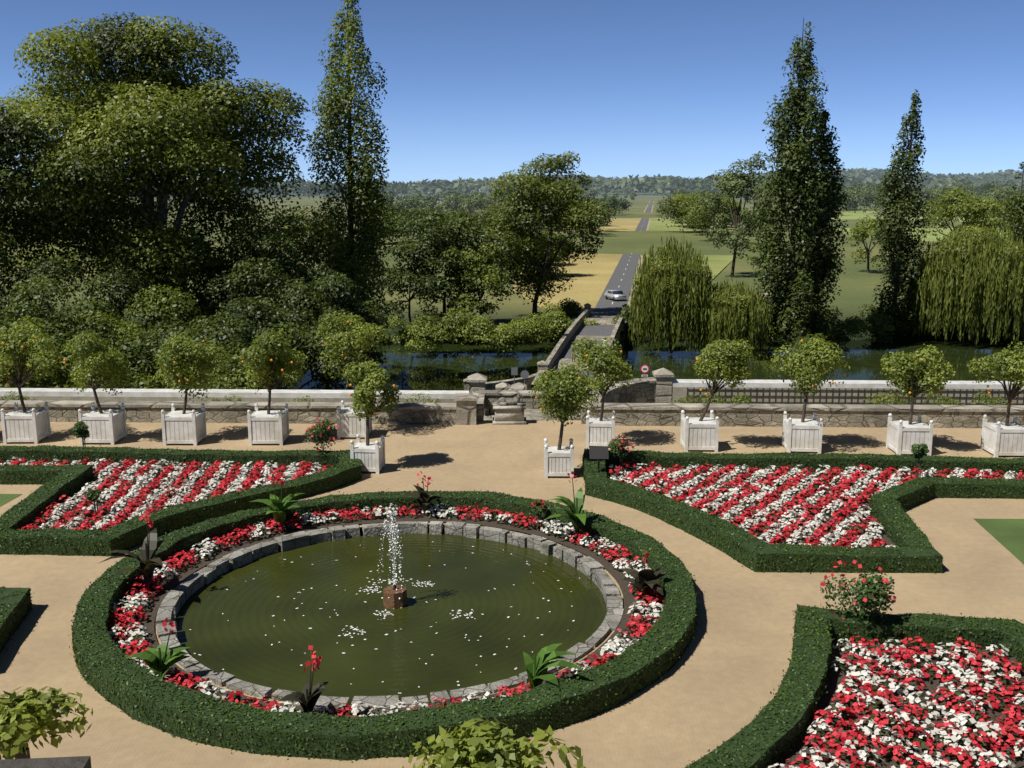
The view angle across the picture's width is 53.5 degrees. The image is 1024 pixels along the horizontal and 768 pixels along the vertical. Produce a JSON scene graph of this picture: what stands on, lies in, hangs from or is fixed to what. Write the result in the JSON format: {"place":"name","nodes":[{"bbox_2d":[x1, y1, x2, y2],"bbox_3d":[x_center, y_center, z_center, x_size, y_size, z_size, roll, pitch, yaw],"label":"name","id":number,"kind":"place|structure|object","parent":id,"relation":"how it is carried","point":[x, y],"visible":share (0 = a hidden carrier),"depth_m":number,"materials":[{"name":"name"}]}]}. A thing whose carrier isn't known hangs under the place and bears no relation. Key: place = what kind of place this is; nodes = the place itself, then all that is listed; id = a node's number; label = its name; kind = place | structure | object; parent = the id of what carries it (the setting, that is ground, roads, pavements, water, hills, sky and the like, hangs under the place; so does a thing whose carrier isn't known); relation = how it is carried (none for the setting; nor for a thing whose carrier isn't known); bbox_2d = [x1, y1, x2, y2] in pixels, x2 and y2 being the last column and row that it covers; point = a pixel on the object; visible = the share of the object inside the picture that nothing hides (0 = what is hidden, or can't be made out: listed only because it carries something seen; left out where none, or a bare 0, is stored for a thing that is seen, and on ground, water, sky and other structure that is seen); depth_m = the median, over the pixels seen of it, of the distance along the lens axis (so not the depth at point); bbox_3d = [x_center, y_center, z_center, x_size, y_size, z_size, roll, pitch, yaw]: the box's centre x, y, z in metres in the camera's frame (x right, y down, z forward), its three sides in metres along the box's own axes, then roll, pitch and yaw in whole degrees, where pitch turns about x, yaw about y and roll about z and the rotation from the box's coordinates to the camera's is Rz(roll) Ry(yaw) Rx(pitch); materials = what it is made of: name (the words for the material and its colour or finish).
{"place":"outdoors","nodes":[
{"label":"outdoors","id":0,"kind":"place"},
{"bbox_2d":[0,494,21,506],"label":"lawn","id":1,"kind":"structure","parent":0,"point":[5,498],"depth_m":21.78,"materials":[{"name":"green plant"}]},
{"bbox_2d":[0,756,90,767],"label":"planter box","id":2,"kind":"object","parent":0,"point":[71,762],"depth_m":3.04,"materials":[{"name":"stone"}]},
{"bbox_2d":[174,533,606,704],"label":"pond water","id":3,"kind":"structure","parent":0,"point":[462,573],"depth_m":16.10,"materials":[{"name":"green liquid"}]},
{"bbox_2d":[189,513,574,686],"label":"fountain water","id":4,"kind":"structure","parent":3,"relation":"on","point":[392,533],"depth_m":16.27,"materials":[{"name":"white liquid"}]},
{"bbox_2d":[383,584,406,608],"bbox_3d":[-1.900,3.498,16.516,0.370,0.500,0.370,-4,12,-22],"label":"pedestal","id":5,"kind":"object","parent":3,"relation":"in","point":[393,601],"visible":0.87,"depth_m":16.37,"materials":[{"name":"brown stone"}]},
{"bbox_2d":[345,407,580,536],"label":"terrace base wall","id":6,"kind":"structure","parent":0,"point":[531,414],"depth_m":32.05,"materials":[{"name":"beige stone"}]},
{"bbox_2d":[0,390,1007,419],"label":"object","id":7,"kind":"structure","parent":6,"relation":"on","point":[742,399],"depth_m":31.09,"materials":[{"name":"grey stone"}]},
{"bbox_2d":[687,387,1023,404],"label":"railing","id":8,"kind":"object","parent":6,"relation":"attached to","point":[845,396],"depth_m":32.32,"materials":[{"name":"grey"}]},
{"bbox_2d":[0,420,1023,767],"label":"terrace gravel","id":9,"kind":"structure","parent":0,"point":[716,684],"depth_m":16.79,"materials":[{"name":"beige gravel"}]},
{"bbox_2d":[109,511,664,715],"bbox_3d":[-1.900,3.420,16.501,8.900,0.001,8.900,0,11,0],"label":"soil ring","id":10,"kind":"object","parent":9,"relation":"on","point":[200,562],"visible":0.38,"depth_m":17.59,"materials":[{"name":"brown soil"}]},
{"bbox_2d":[100,467,665,712],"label":"canna plants","id":11,"kind":"object","parent":10,"relation":"on","point":[160,660],"visible":0.98,"depth_m":16.05,"materials":[{"name":"dark leaf"},{"name":"red petal"}]},
{"bbox_2d":[156,521,623,708],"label":"pond rim stones","id":12,"kind":"object","parent":9,"relation":"on","point":[174,601],"visible":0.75,"depth_m":16.96,"materials":[{"name":"grey stone"}]},
{"bbox_2d":[72,418,928,623],"bbox_3d":[-0.864,2.181,19.768,19.980,1.260,11.157,0,11,0],"label":"rose","id":13,"kind":"object","parent":9,"relation":"on","point":[872,595],"depth_m":14.96,"materials":[{"name":"plant"}]},
{"bbox_2d":[493,393,525,424],"bbox_3d":[-0.070,0.674,28.743,0.950,0.835,0.620,0,11,0],"label":"sphinx statue","id":14,"kind":"object","parent":9,"relation":"on","point":[509,411],"visible":1,"depth_m":28.53,"materials":[{"name":"stone"}]},
{"bbox_2d":[0,400,1023,478],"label":"planter boxes","id":15,"kind":"object","parent":9,"relation":"on","point":[998,438],"visible":0.91,"depth_m":25.92,"materials":[{"name":"white paint"}]},
{"bbox_2d":[3,463,1023,767],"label":"soil beds","id":16,"kind":"object","parent":9,"relation":"on","point":[833,683],"depth_m":13.59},
{"bbox_2d":[0,444,1023,767],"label":"hedges","id":17,"kind":"object","parent":16,"relation":"on","point":[768,551],"visible":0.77,"depth_m":16.48,"materials":[{"name":"green plant"}]},
{"bbox_2d":[0,456,1023,767],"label":"white flowers","id":18,"kind":"object","parent":16,"relation":"on","point":[616,646],"visible":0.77,"depth_m":18.41,"materials":[{"name":"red plant"}]},
{"bbox_2d":[589,447,608,471],"bbox_3d":[1.927,1.838,22.583,0.420,0.873,0.212,0,11,0],"label":"info panel","id":19,"kind":"object","parent":16,"relation":"on","point":[598,453],"visible":0.82,"depth_m":22.52,"materials":[{"name":"grey metal"}]},
{"bbox_2d":[0,311,1023,449],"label":"orange tree","id":20,"kind":"object","parent":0,"point":[371,375],"depth_m":25.53,"materials":[{"name":"plant"}]},
{"bbox_2d":[0,368,1023,427],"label":"terrace walls","id":21,"kind":"structure","parent":0,"point":[643,401],"depth_m":28.78,"materials":[{"name":"beige stone"}]},
{"bbox_2d":[0,187,1023,342],"bbox_3d":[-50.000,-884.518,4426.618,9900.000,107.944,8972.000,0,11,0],"label":"field","id":22,"kind":"structure","parent":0,"point":[856,282],"depth_m":232.74,"materials":[{"name":"green plant"}]},
{"bbox_2d":[0,0,1023,767],"bbox_3d":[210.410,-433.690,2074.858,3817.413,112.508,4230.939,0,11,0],"label":"trees","id":23,"kind":"object","parent":22,"relation":"on","point":[164,122],"depth_m":87.86,"materials":[{"name":"green plant"}]},
{"bbox_2d":[463,303,629,392],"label":"bridge","id":24,"kind":"structure","parent":22,"relation":"on","point":[576,329],"depth_m":105.76,"materials":[{"name":"stone"}]},
{"bbox_2d":[513,218,640,312],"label":"dry field","id":25,"kind":"structure","parent":22,"relation":"on","point":[590,280],"depth_m":196.64,"materials":[{"name":"beige plant"}]},
{"bbox_2d":[511,364,648,383],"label":"road signs","id":26,"kind":"object","parent":22,"relation":"on","point":[644,368],"visible":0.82,"depth_m":79.20,"materials":[{"name":"grey metal"}]},
{"bbox_2d":[0,339,1023,390],"bbox_3d":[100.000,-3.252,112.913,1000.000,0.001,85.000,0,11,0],"label":"river water","id":27,"kind":"structure","parent":0,"point":[451,367],"depth_m":109.12,"materials":[{"name":"liquid"}]},
{"bbox_2d":[0,0,1023,186],"label":"sky","id":28,"kind":"structure","parent":0,"point":[475,89],"materials":[{"name":"blue"}]},
{"bbox_2d":[646,218,734,302],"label":"green field","id":29,"kind":"structure","parent":0,"point":[717,264],"depth_m":409.36,"materials":[{"name":"green plant"}]},
{"bbox_2d":[591,199,800,314],"bbox_3d":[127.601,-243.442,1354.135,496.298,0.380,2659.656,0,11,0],"label":"road asphalt","id":30,"kind":"structure","parent":0,"point":[623,274],"depth_m":185.79,"materials":[{"name":"grey asphalt"}]},
{"bbox_2d":[604,290,626,300],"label":"hatchback car","id":31,"kind":"object","parent":30,"relation":"on","point":[614,295],"visible":1,"depth_m":152.02,"materials":[{"name":"grey paint"}]},
{"bbox_2d":[831,206,1014,242],"bbox_3d":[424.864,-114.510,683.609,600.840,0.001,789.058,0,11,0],"label":"field","id":32,"kind":"structure","parent":0,"point":[853,215],"depth_m":430.04,"materials":[{"name":"green plant"}]},
{"bbox_2d":[974,519,1023,563],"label":"lawn","id":33,"kind":"structure","parent":0,"point":[1008,534],"depth_m":19.56,"materials":[{"name":"green plant"}]}
]}

